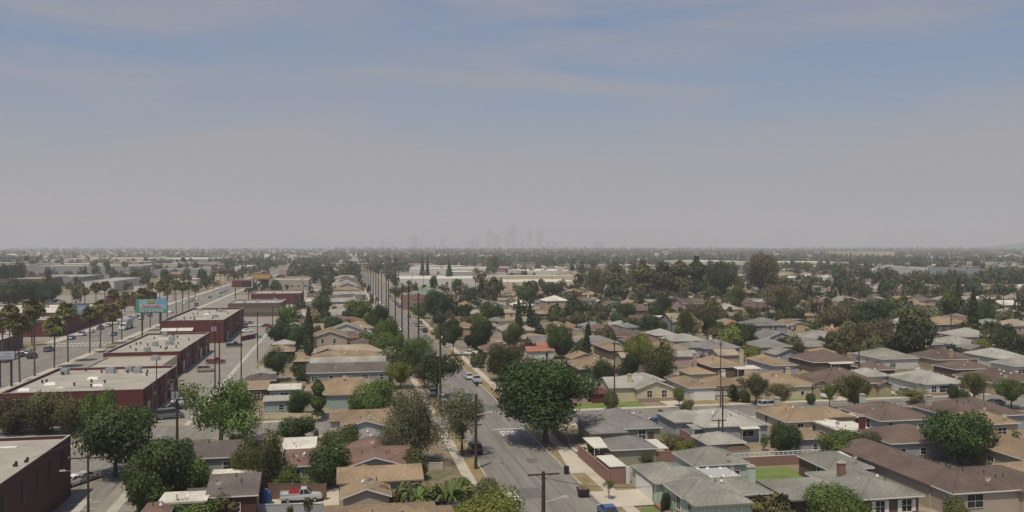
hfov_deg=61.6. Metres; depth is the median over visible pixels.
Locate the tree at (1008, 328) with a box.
[999,323,1018,335]
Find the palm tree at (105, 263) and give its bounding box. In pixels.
[103,261,108,277]
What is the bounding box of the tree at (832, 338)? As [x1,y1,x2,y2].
[821,328,845,354]
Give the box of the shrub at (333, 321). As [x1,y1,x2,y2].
[324,316,343,328]
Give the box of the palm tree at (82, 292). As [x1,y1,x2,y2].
[79,287,90,303]
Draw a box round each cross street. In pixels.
[0,416,450,443]
[438,337,706,346]
[516,394,1023,425]
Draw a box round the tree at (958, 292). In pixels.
[955,278,962,304]
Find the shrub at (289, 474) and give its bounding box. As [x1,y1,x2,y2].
[271,463,303,483]
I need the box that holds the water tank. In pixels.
[261,488,270,503]
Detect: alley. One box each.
[94,442,184,511]
[152,277,317,426]
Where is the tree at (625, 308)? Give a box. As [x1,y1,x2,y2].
[615,301,635,316]
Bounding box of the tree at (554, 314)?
[547,305,566,321]
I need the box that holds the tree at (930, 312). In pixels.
[921,305,938,318]
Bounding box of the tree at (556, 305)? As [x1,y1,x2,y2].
[547,303,562,319]
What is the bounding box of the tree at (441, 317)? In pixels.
[432,310,446,325]
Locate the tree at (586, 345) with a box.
[581,324,592,354]
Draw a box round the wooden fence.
[262,483,326,499]
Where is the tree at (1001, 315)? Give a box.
[995,310,1013,320]
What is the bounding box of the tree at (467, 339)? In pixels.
[463,335,472,348]
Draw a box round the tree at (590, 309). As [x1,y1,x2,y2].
[584,303,594,315]
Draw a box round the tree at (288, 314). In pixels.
[276,305,300,323]
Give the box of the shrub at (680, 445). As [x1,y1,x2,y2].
[674,440,695,450]
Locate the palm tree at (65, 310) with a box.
[54,300,78,361]
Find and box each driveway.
[271,486,338,505]
[556,446,594,473]
[569,443,599,451]
[591,489,653,506]
[659,398,682,406]
[828,397,846,400]
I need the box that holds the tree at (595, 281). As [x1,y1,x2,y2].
[584,265,604,293]
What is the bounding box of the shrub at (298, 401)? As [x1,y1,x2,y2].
[286,387,311,412]
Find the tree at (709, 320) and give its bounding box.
[701,313,717,333]
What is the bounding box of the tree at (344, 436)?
[319,423,360,448]
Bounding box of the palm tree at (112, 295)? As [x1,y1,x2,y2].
[107,288,119,302]
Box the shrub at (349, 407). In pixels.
[347,396,364,409]
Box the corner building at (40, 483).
[0,435,70,511]
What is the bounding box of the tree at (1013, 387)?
[992,377,1023,407]
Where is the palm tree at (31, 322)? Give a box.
[28,319,37,345]
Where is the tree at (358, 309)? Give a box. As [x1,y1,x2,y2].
[343,299,372,318]
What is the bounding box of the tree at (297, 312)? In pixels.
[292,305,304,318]
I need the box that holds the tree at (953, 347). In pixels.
[946,343,963,353]
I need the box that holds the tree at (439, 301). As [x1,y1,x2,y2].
[423,287,452,315]
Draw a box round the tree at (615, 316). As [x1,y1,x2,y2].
[609,312,624,321]
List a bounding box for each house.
[141,501,174,511]
[187,472,264,511]
[189,439,246,473]
[212,468,254,473]
[245,380,271,400]
[262,395,289,412]
[268,383,302,394]
[281,436,341,469]
[282,445,409,478]
[293,354,311,370]
[305,375,391,408]
[306,361,389,384]
[309,356,385,362]
[311,323,323,330]
[312,350,382,356]
[313,327,347,354]
[313,344,381,353]
[323,317,364,322]
[324,501,453,511]
[328,295,362,300]
[329,295,360,305]
[329,306,373,309]
[329,309,344,311]
[329,409,398,433]
[331,311,341,315]
[332,322,371,332]
[333,285,360,294]
[334,290,365,298]
[336,283,360,288]
[336,463,423,505]
[339,278,358,282]
[345,327,374,341]
[345,436,405,466]
[347,338,369,344]
[351,321,373,329]
[353,430,383,439]
[446,316,460,322]
[458,301,476,309]
[459,322,471,335]
[470,309,479,316]
[477,342,511,360]
[481,300,504,309]
[487,291,508,299]
[491,323,499,332]
[496,323,534,336]
[500,289,514,294]
[503,308,515,317]
[509,292,519,299]
[509,300,533,310]
[517,334,546,346]
[519,356,538,369]
[521,316,527,324]
[523,342,554,360]
[524,335,555,352]
[534,310,550,319]
[538,321,574,334]
[539,295,566,310]
[558,291,574,297]
[565,289,583,292]
[565,356,620,378]
[571,375,587,402]
[573,335,619,351]
[574,294,595,305]
[575,408,662,444]
[578,321,597,332]
[581,291,600,297]
[582,320,619,335]
[593,341,629,359]
[597,372,674,402]
[598,300,617,305]
[613,328,639,341]
[617,303,647,314]
[618,322,638,332]
[618,333,658,345]
[621,300,647,306]
[630,461,773,511]
[643,328,675,338]
[651,340,687,349]
[656,407,769,442]
[659,313,698,335]
[659,333,704,343]
[664,374,679,384]
[667,369,745,400]
[672,445,749,476]
[673,298,705,311]
[677,335,740,356]
[691,352,761,377]
[718,302,742,312]
[721,320,735,328]
[734,370,819,399]
[738,303,769,312]
[738,317,796,332]
[739,349,797,373]
[743,289,756,296]
[744,337,792,354]
[748,287,757,291]
[752,298,770,305]
[753,396,856,430]
[754,329,797,339]
[756,460,924,511]
[769,305,804,312]
[777,319,812,333]
[785,367,893,397]
[787,349,861,371]
[791,328,826,339]
[796,451,874,476]
[799,301,822,313]
[799,337,824,351]
[812,285,827,290]
[822,289,843,295]
[824,324,840,332]
[832,295,857,301]
[838,393,930,427]
[839,438,1023,511]
[850,362,896,373]
[850,367,888,382]
[852,347,919,368]
[855,277,870,283]
[856,424,952,458]
[857,295,883,300]
[884,296,917,300]
[887,365,965,395]
[892,339,943,350]
[908,348,978,369]
[910,394,1023,429]
[912,301,931,308]
[914,296,937,304]
[927,316,965,331]
[931,294,944,301]
[932,360,992,377]
[934,335,972,348]
[938,327,988,340]
[948,314,980,320]
[952,367,1023,394]
[952,410,1020,435]
[961,296,980,300]
[962,348,1023,366]
[969,433,1023,464]
[978,318,996,326]
[989,357,1023,374]
[994,300,1019,310]
[999,318,1023,337]
[1001,294,1015,299]
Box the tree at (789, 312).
[783,306,798,318]
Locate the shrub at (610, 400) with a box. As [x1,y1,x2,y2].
[603,390,618,408]
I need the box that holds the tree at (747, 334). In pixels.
[735,322,757,341]
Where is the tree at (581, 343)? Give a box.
[573,338,583,351]
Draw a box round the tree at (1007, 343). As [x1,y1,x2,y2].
[993,334,1020,351]
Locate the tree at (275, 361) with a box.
[263,347,296,380]
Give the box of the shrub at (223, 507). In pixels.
[208,490,236,511]
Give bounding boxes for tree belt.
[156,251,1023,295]
[167,250,1022,297]
[169,251,1023,295]
[181,251,1014,297]
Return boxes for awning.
[160,328,192,331]
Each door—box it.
[155,395,158,408]
[636,472,652,500]
[648,432,653,438]
[694,390,714,400]
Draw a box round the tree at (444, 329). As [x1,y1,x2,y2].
[441,326,450,338]
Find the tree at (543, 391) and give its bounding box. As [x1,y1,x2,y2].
[490,355,600,443]
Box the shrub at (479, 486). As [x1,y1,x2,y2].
[474,476,498,497]
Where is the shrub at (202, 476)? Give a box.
[175,458,210,491]
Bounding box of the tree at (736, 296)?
[721,285,746,306]
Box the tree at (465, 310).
[458,303,472,316]
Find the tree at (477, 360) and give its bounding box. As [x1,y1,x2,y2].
[470,353,484,367]
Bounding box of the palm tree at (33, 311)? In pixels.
[20,298,46,375]
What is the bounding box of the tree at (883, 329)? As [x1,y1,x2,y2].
[854,317,896,349]
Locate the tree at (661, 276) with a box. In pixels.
[649,261,675,296]
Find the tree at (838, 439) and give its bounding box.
[814,428,857,451]
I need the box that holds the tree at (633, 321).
[622,316,637,325]
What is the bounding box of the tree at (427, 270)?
[425,255,429,274]
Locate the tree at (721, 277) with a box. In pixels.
[706,258,738,296]
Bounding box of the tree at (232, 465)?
[226,448,252,469]
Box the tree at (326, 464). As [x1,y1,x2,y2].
[303,442,351,487]
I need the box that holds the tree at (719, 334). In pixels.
[715,329,724,339]
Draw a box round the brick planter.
[654,503,671,511]
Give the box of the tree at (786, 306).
[781,304,795,313]
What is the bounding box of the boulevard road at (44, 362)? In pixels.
[0,265,288,388]
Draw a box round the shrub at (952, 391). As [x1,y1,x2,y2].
[947,384,959,398]
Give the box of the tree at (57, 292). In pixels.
[42,282,62,299]
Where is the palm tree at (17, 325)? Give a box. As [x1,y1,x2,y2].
[2,313,31,381]
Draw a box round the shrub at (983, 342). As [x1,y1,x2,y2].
[970,339,991,347]
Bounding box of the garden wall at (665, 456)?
[605,450,674,461]
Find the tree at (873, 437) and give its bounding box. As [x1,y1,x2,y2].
[852,429,881,442]
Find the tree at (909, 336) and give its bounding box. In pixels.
[890,313,933,353]
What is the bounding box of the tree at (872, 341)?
[856,333,885,350]
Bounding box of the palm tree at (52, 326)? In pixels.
[40,315,67,367]
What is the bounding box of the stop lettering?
[499,431,514,435]
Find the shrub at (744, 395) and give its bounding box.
[738,389,750,402]
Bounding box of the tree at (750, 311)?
[747,308,755,317]
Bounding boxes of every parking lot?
[0,294,195,340]
[0,295,262,430]
[53,448,143,511]
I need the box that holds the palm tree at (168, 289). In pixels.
[162,285,171,317]
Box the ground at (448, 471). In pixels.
[16,249,1023,511]
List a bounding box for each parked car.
[16,352,25,356]
[17,423,45,432]
[26,352,37,358]
[43,346,53,351]
[68,335,75,339]
[69,425,86,434]
[71,473,89,487]
[75,470,100,483]
[78,331,85,335]
[155,407,184,419]
[162,402,184,408]
[170,397,193,403]
[197,365,213,371]
[206,357,225,363]
[226,341,242,346]
[242,328,252,331]
[243,323,253,326]
[279,486,322,503]
[428,388,435,395]
[432,497,460,510]
[461,349,477,355]
[465,373,472,379]
[467,440,482,453]
[472,375,481,383]
[501,492,521,511]
[597,503,618,511]
[648,417,657,423]
[757,399,773,405]
[821,389,835,398]
[894,387,908,395]
[906,399,925,404]
[987,398,1005,405]
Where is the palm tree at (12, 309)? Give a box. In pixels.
[0,302,19,350]
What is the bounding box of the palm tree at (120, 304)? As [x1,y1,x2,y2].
[114,299,127,339]
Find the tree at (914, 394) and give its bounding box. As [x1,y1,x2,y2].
[894,388,929,403]
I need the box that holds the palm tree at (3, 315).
[0,310,10,350]
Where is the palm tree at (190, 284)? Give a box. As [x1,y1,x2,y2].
[186,281,193,309]
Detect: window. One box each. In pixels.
[2,492,6,511]
[22,477,26,504]
[36,467,40,492]
[48,459,52,483]
[60,450,63,473]
[223,461,229,468]
[226,502,240,511]
[253,392,260,397]
[278,404,283,409]
[638,429,645,438]
[647,390,651,397]
[661,389,666,397]
[676,495,680,511]
[687,503,691,511]
[740,429,753,436]
[797,423,803,427]
[812,443,817,450]
[866,417,869,427]
[875,500,885,511]
[901,498,911,511]
[920,447,926,454]
[931,386,936,392]
[939,385,950,392]
[967,493,983,508]
[987,454,993,462]
[998,427,1006,433]
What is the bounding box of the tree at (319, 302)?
[311,293,331,312]
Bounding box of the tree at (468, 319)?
[459,316,472,323]
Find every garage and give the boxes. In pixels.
[244,373,277,383]
[249,366,277,374]
[267,345,295,359]
[272,339,295,346]
[489,317,505,322]
[496,298,509,304]
[496,321,513,325]
[506,300,515,307]
[533,300,539,306]
[564,350,595,364]
[565,315,577,324]
[583,435,668,465]
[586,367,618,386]
[607,320,622,326]
[615,352,644,365]
[625,315,643,319]
[636,364,665,379]
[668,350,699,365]
[677,366,715,378]
[690,431,746,448]
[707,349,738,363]
[715,318,736,321]
[727,312,735,320]
[763,346,798,361]
[791,427,824,453]
[798,313,817,321]
[805,347,837,352]
[867,293,881,296]
[917,345,936,349]
[956,343,986,351]
[992,461,1023,471]
[993,308,1019,314]
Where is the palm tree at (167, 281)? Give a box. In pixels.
[164,278,169,300]
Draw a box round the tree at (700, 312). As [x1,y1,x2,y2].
[685,300,707,322]
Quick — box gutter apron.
[71,499,91,511]
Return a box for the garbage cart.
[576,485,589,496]
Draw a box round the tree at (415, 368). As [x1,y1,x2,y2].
[412,359,425,387]
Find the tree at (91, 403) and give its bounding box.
[76,386,119,425]
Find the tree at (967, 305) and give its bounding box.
[965,299,982,315]
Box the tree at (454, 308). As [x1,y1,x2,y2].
[447,297,459,315]
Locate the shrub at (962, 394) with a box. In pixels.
[956,389,970,397]
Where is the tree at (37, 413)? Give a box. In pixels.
[14,389,58,433]
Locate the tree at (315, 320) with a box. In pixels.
[312,317,319,323]
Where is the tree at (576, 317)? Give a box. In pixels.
[567,310,587,327]
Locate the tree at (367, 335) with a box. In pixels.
[358,331,373,339]
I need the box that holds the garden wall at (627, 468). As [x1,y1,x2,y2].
[625,466,629,482]
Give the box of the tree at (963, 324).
[955,320,975,328]
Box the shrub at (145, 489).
[121,471,173,511]
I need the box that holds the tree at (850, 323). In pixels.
[845,322,855,328]
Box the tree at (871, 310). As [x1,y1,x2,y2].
[842,297,895,325]
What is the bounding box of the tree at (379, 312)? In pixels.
[364,304,388,326]
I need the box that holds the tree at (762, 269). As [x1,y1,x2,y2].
[743,250,778,289]
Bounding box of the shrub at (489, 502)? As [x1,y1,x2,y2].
[447,480,525,511]
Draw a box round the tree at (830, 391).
[819,383,836,406]
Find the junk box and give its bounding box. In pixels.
[288,488,295,493]
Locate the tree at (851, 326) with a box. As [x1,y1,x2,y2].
[850,320,864,342]
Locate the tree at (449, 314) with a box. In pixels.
[445,310,454,318]
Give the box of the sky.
[0,0,1023,249]
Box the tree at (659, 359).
[638,337,677,381]
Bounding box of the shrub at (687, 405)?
[680,399,693,409]
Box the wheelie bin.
[564,465,568,473]
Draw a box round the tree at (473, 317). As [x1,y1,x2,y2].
[471,312,481,322]
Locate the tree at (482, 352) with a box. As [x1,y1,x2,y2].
[476,348,487,359]
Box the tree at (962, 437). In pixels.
[918,408,1000,464]
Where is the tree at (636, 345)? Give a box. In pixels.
[622,332,653,363]
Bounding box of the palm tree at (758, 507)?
[750,494,767,511]
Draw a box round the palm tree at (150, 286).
[146,281,154,290]
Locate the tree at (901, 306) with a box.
[893,303,909,315]
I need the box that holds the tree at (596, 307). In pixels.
[591,302,601,316]
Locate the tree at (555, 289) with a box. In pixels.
[543,281,562,296]
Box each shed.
[589,387,606,402]
[595,455,626,483]
[724,444,749,456]
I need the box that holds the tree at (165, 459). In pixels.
[117,436,197,491]
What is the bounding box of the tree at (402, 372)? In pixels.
[384,360,413,387]
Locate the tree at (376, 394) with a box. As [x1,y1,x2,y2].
[347,378,397,408]
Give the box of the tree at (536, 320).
[532,316,541,327]
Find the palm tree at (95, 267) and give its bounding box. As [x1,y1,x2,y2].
[92,265,99,270]
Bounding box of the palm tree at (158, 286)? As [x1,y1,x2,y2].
[153,281,165,323]
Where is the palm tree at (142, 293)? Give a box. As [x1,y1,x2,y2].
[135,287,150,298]
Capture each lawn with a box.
[572,401,644,408]
[639,507,658,511]
[685,398,754,403]
[755,467,801,480]
[773,398,825,400]
[865,394,898,397]
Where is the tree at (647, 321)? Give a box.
[637,313,668,331]
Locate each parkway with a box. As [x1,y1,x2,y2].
[211,430,431,439]
[360,280,443,413]
[412,316,438,341]
[444,347,508,411]
[450,432,498,499]
[526,428,626,511]
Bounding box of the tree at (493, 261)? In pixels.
[486,254,500,272]
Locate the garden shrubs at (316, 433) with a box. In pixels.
[232,291,1021,439]
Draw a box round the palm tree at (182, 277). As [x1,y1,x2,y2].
[179,274,186,297]
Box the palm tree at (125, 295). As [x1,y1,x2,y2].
[120,291,130,311]
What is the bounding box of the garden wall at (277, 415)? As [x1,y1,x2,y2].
[248,413,328,418]
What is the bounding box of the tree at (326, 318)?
[318,315,328,325]
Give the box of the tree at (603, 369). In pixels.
[582,358,617,382]
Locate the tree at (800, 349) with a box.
[790,345,804,352]
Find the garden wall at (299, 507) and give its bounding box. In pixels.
[258,503,323,511]
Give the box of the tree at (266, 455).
[234,425,286,482]
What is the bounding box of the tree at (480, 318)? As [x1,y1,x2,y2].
[472,312,491,327]
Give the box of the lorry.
[119,318,132,329]
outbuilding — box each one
[159,491,209,511]
[813,414,867,434]
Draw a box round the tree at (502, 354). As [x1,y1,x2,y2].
[485,341,523,379]
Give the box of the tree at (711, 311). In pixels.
[702,306,718,320]
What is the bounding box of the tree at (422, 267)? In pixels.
[419,257,424,275]
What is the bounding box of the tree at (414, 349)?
[402,334,433,378]
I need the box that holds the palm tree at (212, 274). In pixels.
[209,271,215,289]
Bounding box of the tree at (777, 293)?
[760,282,803,311]
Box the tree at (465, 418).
[434,385,486,455]
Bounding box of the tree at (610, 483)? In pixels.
[602,480,614,498]
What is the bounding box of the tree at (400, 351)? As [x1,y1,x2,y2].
[395,341,407,356]
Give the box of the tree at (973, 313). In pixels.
[966,288,981,330]
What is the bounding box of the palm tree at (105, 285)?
[100,281,110,298]
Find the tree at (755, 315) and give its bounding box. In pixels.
[752,312,765,318]
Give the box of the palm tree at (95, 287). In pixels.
[89,282,102,300]
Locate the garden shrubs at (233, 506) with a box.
[228,299,934,511]
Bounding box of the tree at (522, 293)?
[514,285,536,302]
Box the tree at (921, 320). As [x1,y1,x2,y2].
[898,306,937,338]
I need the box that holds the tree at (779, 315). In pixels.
[775,309,786,320]
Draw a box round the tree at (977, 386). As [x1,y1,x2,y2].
[958,372,992,396]
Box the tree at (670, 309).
[664,306,676,312]
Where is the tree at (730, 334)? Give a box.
[719,323,743,343]
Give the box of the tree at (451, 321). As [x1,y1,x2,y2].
[442,317,460,339]
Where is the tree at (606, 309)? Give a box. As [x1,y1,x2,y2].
[599,305,611,319]
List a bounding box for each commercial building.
[0,276,67,286]
[0,303,115,328]
[0,315,79,336]
[0,333,22,350]
[0,365,176,416]
[24,264,160,274]
[26,274,103,285]
[42,257,176,262]
[82,277,141,291]
[86,355,176,366]
[103,332,209,373]
[106,292,156,305]
[134,284,170,295]
[154,268,218,275]
[157,257,230,261]
[161,307,243,342]
[228,298,284,316]
[234,265,256,272]
[251,289,302,304]
[269,277,310,289]
[278,269,288,275]
[392,275,489,284]
[403,287,454,309]
[405,267,491,272]
[446,270,475,275]
[472,275,577,279]
[484,266,530,271]
[486,279,581,287]
[507,268,578,274]
[664,260,750,264]
[770,261,848,264]
[825,251,894,256]
[874,266,927,275]
[928,267,983,278]
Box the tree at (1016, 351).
[1012,349,1023,354]
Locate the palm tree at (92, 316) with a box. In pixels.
[79,305,100,352]
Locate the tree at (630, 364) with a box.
[616,352,639,375]
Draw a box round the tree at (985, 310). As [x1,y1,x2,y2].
[977,299,996,318]
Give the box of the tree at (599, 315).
[594,311,605,321]
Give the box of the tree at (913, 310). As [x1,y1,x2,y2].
[898,307,931,324]
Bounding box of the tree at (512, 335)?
[501,321,522,345]
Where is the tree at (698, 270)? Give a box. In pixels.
[687,256,707,293]
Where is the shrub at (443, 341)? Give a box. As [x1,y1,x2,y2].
[441,339,445,347]
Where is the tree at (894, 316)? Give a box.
[889,311,897,318]
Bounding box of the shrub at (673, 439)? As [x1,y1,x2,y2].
[662,432,686,450]
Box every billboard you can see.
[0,350,15,386]
[70,304,88,314]
[135,299,166,335]
[231,279,252,298]
[253,273,270,289]
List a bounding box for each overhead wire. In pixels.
[29,388,162,458]
[388,403,472,459]
[476,403,541,488]
[478,402,598,432]
[546,478,665,487]
[719,404,868,457]
[752,392,1021,406]
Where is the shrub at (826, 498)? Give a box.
[801,481,877,511]
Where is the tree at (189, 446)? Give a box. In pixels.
[177,437,207,468]
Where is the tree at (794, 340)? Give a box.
[785,334,805,348]
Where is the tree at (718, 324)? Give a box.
[716,321,723,329]
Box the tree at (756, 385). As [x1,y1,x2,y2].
[737,371,768,404]
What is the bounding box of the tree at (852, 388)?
[833,374,872,403]
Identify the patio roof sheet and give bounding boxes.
[696,467,741,477]
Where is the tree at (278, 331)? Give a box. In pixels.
[265,319,297,341]
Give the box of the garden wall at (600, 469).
[578,445,609,480]
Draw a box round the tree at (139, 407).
[128,403,154,426]
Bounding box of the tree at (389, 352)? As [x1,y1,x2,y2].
[381,346,394,360]
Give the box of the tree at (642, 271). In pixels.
[630,260,655,294]
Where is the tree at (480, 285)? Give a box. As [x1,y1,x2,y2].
[476,278,486,299]
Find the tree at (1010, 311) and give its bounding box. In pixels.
[1004,308,1012,315]
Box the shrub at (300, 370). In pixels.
[290,365,306,379]
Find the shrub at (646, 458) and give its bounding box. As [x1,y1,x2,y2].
[639,453,653,462]
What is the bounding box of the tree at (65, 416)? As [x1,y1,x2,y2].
[47,391,88,434]
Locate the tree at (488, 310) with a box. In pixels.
[479,300,497,317]
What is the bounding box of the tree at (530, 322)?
[526,300,533,327]
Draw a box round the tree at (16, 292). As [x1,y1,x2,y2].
[0,279,41,304]
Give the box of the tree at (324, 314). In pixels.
[318,309,331,318]
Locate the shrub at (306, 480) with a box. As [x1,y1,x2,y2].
[293,472,323,483]
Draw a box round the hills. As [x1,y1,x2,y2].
[959,243,1023,249]
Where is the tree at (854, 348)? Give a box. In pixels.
[851,341,857,352]
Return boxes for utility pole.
[59,455,107,511]
[156,360,157,423]
[169,377,184,442]
[209,320,219,388]
[219,321,219,387]
[236,322,245,380]
[254,311,260,361]
[373,271,377,303]
[376,270,379,305]
[379,272,384,303]
[385,275,389,318]
[385,276,391,316]
[393,279,398,322]
[399,283,404,333]
[406,286,410,338]
[413,292,422,337]
[434,322,452,410]
[470,394,492,468]
[528,471,568,511]
[602,341,617,394]
[712,419,725,430]
[714,388,731,432]
[719,341,722,406]
[858,338,863,368]
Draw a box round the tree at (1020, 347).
[994,329,1023,354]
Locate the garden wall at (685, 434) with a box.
[680,429,692,444]
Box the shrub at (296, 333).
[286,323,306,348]
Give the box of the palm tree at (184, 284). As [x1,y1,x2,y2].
[179,281,188,311]
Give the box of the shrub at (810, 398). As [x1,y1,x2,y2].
[805,393,815,404]
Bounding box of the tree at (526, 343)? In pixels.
[520,338,533,355]
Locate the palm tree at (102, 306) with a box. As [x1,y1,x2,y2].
[92,299,110,348]
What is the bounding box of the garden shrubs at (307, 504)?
[281,295,881,511]
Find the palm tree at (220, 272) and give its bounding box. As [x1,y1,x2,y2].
[217,269,222,287]
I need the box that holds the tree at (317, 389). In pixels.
[310,378,326,416]
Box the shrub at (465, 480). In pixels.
[455,475,475,499]
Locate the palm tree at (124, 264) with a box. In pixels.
[121,261,127,266]
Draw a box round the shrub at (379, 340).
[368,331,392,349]
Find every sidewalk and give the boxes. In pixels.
[0,349,104,391]
[46,276,252,342]
[116,274,277,341]
[226,435,323,440]
[250,419,328,422]
[364,289,434,413]
[417,316,441,338]
[439,432,480,498]
[450,347,501,393]
[538,429,639,511]
[562,405,1023,425]
[577,393,990,409]
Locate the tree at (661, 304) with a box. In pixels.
[647,292,672,314]
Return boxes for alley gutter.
[107,491,131,511]
[184,290,304,424]
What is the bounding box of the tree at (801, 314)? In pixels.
[796,309,806,319]
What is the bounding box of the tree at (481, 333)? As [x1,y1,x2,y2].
[469,319,493,349]
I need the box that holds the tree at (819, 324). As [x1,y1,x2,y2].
[808,318,823,329]
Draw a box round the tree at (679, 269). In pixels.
[668,260,692,296]
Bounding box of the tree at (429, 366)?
[416,348,464,397]
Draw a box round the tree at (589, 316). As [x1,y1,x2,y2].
[582,311,594,322]
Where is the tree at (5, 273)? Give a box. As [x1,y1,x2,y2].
[0,264,10,278]
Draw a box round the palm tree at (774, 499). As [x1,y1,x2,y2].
[764,492,799,511]
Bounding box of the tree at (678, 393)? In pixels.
[672,386,685,402]
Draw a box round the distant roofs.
[0,249,1023,280]
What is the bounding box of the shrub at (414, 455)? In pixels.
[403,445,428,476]
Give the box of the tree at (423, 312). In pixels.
[412,300,427,318]
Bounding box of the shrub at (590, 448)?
[585,435,596,451]
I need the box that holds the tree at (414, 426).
[374,379,458,454]
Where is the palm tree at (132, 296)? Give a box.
[130,291,136,309]
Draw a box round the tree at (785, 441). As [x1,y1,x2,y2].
[768,421,803,454]
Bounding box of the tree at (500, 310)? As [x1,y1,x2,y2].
[495,304,504,317]
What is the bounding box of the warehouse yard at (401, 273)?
[371,266,606,289]
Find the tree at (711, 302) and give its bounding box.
[698,297,722,312]
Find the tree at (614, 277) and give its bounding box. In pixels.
[605,262,626,296]
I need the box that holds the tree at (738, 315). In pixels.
[733,311,743,321]
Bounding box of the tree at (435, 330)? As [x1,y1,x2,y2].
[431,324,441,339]
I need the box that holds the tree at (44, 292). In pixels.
[25,280,59,301]
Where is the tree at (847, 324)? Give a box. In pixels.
[839,319,856,328]
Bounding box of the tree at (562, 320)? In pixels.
[557,317,565,323]
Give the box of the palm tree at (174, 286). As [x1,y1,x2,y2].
[170,279,181,313]
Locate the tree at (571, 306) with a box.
[563,294,587,315]
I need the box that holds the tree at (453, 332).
[442,324,462,355]
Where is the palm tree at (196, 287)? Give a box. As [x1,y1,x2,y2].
[191,284,199,291]
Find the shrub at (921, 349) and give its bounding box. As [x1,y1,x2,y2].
[915,345,927,351]
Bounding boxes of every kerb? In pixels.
[2,430,62,432]
[254,420,328,423]
[443,348,498,402]
[524,428,601,504]
[578,395,988,410]
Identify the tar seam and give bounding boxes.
[389,301,572,507]
[399,318,556,510]
[400,325,540,511]
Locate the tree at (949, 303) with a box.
[937,293,967,314]
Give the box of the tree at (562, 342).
[546,326,574,355]
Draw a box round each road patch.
[478,452,496,458]
[484,405,501,410]
[516,487,541,498]
[525,458,538,462]
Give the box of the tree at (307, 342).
[303,305,313,355]
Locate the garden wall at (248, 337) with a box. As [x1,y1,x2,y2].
[242,334,254,340]
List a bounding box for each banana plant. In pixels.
[380,480,417,502]
[394,484,440,501]
[411,481,453,502]
[427,478,468,504]
[444,480,476,500]
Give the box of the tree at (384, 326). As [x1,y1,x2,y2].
[374,317,400,336]
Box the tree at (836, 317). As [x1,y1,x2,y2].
[816,302,855,327]
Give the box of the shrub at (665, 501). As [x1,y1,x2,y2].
[660,492,671,511]
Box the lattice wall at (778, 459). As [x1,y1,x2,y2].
[733,449,821,466]
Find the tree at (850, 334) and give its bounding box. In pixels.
[839,326,858,351]
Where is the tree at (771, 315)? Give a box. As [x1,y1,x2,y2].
[763,312,774,318]
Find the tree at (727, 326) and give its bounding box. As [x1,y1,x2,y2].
[724,321,735,329]
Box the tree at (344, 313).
[341,310,348,316]
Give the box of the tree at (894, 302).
[883,297,906,312]
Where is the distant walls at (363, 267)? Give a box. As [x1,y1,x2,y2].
[0,250,1023,300]
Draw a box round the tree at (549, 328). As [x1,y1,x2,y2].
[544,322,560,334]
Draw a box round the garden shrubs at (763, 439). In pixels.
[265,289,896,511]
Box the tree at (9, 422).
[0,393,28,433]
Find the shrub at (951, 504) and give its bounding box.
[940,495,970,511]
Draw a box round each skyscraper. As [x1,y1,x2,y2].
[380,241,384,247]
[387,243,393,248]
[410,235,417,247]
[418,241,422,248]
[441,238,445,248]
[465,241,470,248]
[470,237,478,248]
[486,228,491,248]
[493,234,500,247]
[507,229,516,247]
[511,223,515,247]
[519,238,523,247]
[527,230,531,248]
[537,229,542,247]
[545,241,550,247]
[552,243,558,248]
[594,242,603,247]
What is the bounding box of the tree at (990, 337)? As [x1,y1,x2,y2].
[977,327,996,344]
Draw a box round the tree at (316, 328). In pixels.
[313,325,320,331]
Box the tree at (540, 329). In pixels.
[533,324,545,334]
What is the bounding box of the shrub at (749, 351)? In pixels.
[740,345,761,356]
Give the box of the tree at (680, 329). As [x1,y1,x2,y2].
[674,317,698,335]
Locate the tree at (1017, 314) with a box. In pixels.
[1012,310,1023,318]
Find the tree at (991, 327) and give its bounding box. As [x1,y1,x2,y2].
[981,320,1001,335]
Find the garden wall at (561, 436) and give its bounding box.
[549,426,568,445]
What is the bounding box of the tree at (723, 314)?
[716,310,728,319]
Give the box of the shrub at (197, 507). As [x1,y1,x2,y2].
[173,497,218,511]
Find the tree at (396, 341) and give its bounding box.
[386,332,404,349]
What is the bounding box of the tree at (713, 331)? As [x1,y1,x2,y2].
[707,326,721,339]
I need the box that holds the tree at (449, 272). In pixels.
[445,260,452,276]
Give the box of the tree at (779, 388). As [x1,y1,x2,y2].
[763,383,795,402]
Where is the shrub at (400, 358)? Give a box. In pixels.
[389,352,415,366]
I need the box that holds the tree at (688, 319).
[676,308,696,333]
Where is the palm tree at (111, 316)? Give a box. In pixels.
[103,305,122,343]
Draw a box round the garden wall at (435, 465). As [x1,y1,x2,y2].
[427,462,442,468]
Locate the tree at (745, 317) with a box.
[739,312,752,320]
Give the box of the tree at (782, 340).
[776,337,789,343]
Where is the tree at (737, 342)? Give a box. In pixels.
[732,338,746,346]
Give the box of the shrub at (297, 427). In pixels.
[277,415,317,438]
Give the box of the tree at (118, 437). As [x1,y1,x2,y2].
[71,405,160,476]
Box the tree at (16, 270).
[8,262,25,277]
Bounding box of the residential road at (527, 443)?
[360,272,598,511]
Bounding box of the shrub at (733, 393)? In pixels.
[727,384,739,401]

